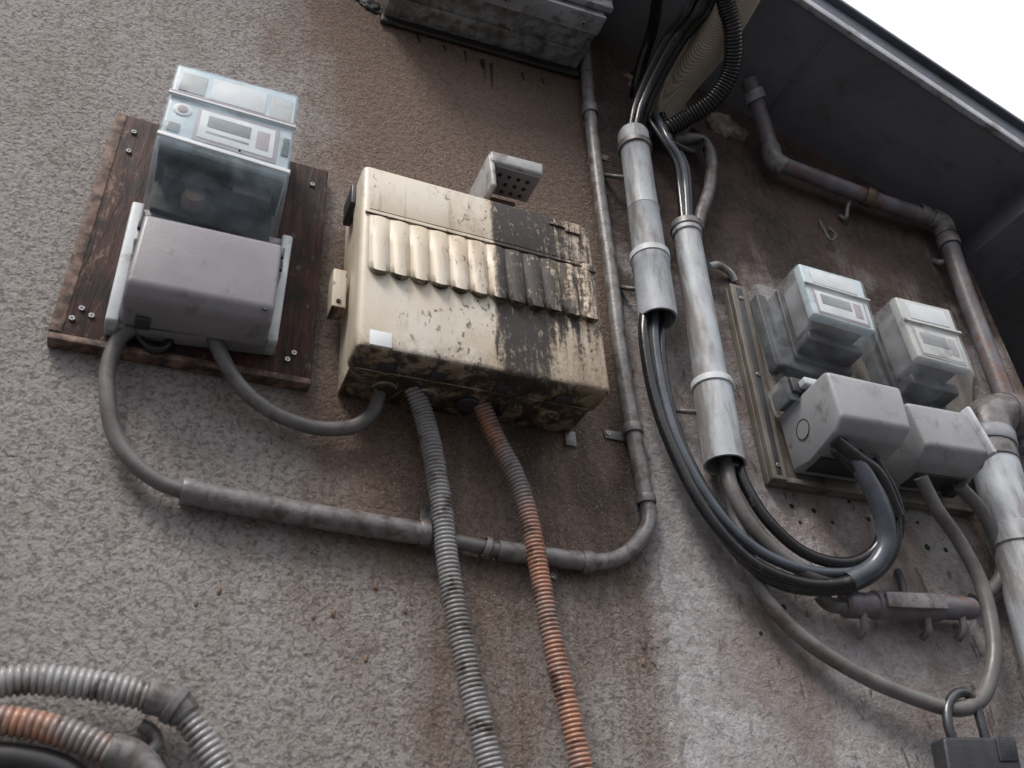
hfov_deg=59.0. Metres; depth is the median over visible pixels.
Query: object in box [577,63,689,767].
plaster joint
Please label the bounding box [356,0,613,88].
metal wall cabinet
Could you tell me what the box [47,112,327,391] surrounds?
mounting board
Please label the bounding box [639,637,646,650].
render chip
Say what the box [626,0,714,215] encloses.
service cable
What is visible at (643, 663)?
render chip
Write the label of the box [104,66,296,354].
electricity meter
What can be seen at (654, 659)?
render chip
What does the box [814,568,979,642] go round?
conduit body
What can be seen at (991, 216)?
soffit joint cover
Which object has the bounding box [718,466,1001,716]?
earth cable
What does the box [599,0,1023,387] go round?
soffit board
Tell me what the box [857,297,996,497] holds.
electricity meter
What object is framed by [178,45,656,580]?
steel conduit
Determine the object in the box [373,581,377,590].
render chip
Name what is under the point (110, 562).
stucco wall
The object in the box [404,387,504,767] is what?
flexible conduit
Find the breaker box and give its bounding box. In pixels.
[327,167,608,446]
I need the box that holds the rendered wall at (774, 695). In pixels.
[590,33,1023,767]
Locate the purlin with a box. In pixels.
[961,190,1023,299]
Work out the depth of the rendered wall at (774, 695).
1.65 m
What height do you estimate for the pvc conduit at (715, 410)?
0.598 m
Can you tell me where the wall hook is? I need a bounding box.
[818,219,836,241]
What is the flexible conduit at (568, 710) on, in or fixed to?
attached to the stucco wall at (110, 562)
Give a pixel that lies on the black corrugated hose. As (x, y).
(711, 100)
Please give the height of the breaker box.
0.398 m
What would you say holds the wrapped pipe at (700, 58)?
attached to the rendered wall at (774, 695)
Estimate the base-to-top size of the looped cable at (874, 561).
0.584 m
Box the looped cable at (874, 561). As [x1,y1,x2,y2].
[638,309,905,596]
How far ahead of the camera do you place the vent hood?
1.75 m
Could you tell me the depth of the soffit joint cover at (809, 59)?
2.23 m
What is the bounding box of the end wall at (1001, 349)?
[969,274,1022,394]
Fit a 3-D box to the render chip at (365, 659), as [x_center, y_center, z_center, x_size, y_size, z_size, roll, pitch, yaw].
[-0.199,0.374,1.230,0.008,0.012,0.005,11,-37,-20]
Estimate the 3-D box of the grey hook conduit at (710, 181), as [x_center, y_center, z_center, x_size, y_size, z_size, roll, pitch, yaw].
[0.438,-0.464,2.083,0.110,0.332,0.033,6,-36,-14]
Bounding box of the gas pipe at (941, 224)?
[741,76,1023,455]
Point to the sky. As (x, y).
(980, 42)
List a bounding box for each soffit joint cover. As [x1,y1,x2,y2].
[768,28,834,112]
[961,188,1023,242]
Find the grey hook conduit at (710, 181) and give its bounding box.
[674,132,717,232]
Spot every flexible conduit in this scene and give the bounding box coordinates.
[0,663,234,767]
[0,704,165,767]
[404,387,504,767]
[474,400,592,767]
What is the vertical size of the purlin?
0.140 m
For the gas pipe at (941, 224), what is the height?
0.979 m
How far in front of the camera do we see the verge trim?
2.15 m
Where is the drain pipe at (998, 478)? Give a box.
[968,392,1023,678]
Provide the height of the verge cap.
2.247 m
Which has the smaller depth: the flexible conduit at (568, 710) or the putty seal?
the flexible conduit at (568, 710)
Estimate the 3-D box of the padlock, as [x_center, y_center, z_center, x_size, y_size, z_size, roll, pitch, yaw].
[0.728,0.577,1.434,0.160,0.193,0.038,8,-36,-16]
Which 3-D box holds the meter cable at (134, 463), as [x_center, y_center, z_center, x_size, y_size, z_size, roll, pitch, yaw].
[-0.387,0.043,1.322,0.416,0.286,0.050,11,-37,-20]
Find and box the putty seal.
[623,68,748,140]
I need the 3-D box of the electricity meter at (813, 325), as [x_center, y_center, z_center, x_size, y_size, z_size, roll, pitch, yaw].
[0.614,-0.041,1.764,0.212,0.435,0.169,8,-36,-16]
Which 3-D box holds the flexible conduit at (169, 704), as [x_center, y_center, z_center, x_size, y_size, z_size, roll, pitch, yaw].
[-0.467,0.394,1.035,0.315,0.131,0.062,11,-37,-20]
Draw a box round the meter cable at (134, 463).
[98,324,385,498]
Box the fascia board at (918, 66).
[811,0,1023,141]
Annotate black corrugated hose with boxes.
[651,0,742,145]
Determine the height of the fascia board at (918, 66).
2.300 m
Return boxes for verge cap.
[826,0,1023,131]
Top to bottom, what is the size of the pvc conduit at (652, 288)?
0.552 m
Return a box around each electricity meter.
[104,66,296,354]
[750,264,909,481]
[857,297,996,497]
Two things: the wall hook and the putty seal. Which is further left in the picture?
the putty seal
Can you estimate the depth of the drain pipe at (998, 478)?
1.74 m
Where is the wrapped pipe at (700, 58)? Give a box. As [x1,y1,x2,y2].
[629,0,759,118]
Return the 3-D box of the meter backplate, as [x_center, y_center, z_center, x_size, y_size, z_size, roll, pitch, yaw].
[0.755,0.035,1.873,0.616,0.487,0.038,8,-36,-16]
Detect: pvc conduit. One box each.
[604,122,677,330]
[670,215,746,474]
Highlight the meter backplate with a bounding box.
[723,283,973,517]
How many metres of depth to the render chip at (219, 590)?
1.20 m
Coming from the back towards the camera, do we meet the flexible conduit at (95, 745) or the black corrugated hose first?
the black corrugated hose
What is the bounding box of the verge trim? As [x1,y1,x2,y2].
[792,0,1023,154]
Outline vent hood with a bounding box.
[469,151,542,206]
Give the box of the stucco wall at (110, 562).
[0,0,673,767]
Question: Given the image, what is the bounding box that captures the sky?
[843,0,1023,120]
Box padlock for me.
[931,687,1020,767]
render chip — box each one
[216,587,221,594]
[331,609,335,618]
[363,655,367,662]
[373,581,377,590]
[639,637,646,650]
[641,658,645,667]
[651,651,657,665]
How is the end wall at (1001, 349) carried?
on the ground
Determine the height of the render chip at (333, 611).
0.013 m

